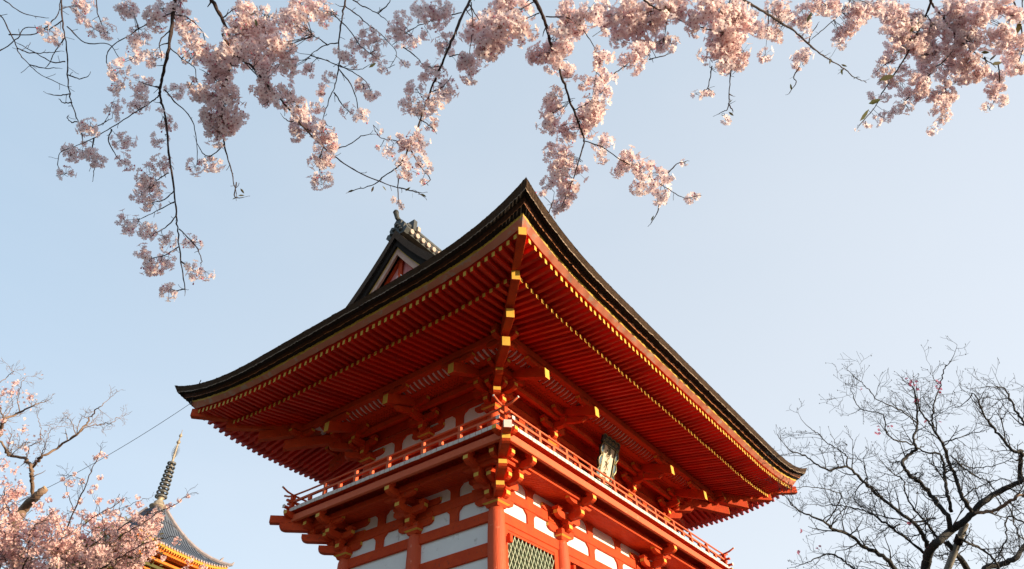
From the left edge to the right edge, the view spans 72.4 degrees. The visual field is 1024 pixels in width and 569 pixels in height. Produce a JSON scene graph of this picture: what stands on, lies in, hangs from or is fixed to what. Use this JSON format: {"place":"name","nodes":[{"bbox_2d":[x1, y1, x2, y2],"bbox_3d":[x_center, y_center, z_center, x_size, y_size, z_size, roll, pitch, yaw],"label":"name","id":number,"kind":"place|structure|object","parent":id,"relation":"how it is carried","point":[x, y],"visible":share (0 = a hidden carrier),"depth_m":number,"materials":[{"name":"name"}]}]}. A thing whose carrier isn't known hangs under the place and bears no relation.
{"place":"outdoors","nodes":[
{"label":"outdoors","id":0,"kind":"place"},
{"bbox_2d":[0,0,1023,568],"label":"sky","id":1,"kind":"structure","parent":0,"point":[810,240],"materials":[{"name":"blue"}]},
{"label":"ground","id":2,"kind":"structure","parent":0,"visible":0},
{"bbox_2d":[0,358,131,568],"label":"pruned tree","id":3,"kind":"object","parent":2,"relation":"on","point":[27,505],"visible":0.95,"depth_m":10.71,"materials":[{"name":"beige plant"}]},
{"bbox_2d":[0,380,207,568],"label":"cherry tree","id":4,"kind":"object","parent":2,"relation":"on","point":[14,557],"visible":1,"depth_m":9.11,"materials":[{"name":"pink plant"}]},
{"bbox_2d":[0,0,1023,301],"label":"cherry tree","id":5,"kind":"object","parent":2,"relation":"on","point":[504,24],"visible":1,"depth_m":3.29,"materials":[{"name":"pink plant"}]},
{"bbox_2d":[757,336,1023,568],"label":"bare tree","id":6,"kind":"object","parent":2,"relation":"on","point":[933,545],"visible":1,"depth_m":9.31,"materials":[{"name":"brown plant"}]},
{"bbox_2d":[944,523,968,568],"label":"prop pole","id":7,"kind":"object","parent":2,"relation":"on","point":[957,545],"visible":0.72,"depth_m":9.52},
{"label":"terrace","id":8,"kind":"structure","parent":0,"visible":0},
{"bbox_2d":[175,178,806,568],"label":"temple gate","id":9,"kind":"structure","parent":8,"relation":"on","point":[469,399],"depth_m":18.27,"materials":[{"name":"wood"}]},
{"bbox_2d":[6,380,200,506],"bbox_3d":[-12.992,5.224,21.307,9.217,2.244,0.402,-20,-44,20],"label":"cable","id":10,"kind":"object","parent":9,"relation":"attached to","point":[119,448],"visible":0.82,"depth_m":20.74,"materials":[{"name":"grey metal"}]},
{"bbox_2d":[505,523,558,568],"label":"lattice window","id":11,"kind":"structure","parent":9,"relation":"in","point":[525,551],"depth_m":16.47,"materials":[{"name":"paint"}]},
{"bbox_2d":[594,433,620,487],"bbox_3d":[2.833,5.256,20.905,0.608,1.635,1.020,-27,-47,26],"label":"name plaque","id":12,"kind":"object","parent":9,"relation":"hanging from","point":[608,456],"visible":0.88,"depth_m":20.92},
{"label":"knoll","id":13,"kind":"structure","parent":0,"visible":0},
{"bbox_2d":[45,430,234,568],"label":"pagoda","id":14,"kind":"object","parent":13,"relation":"on","point":[178,555],"visible":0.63,"depth_m":59.57,"materials":[{"name":"orange wood"}]}
]}

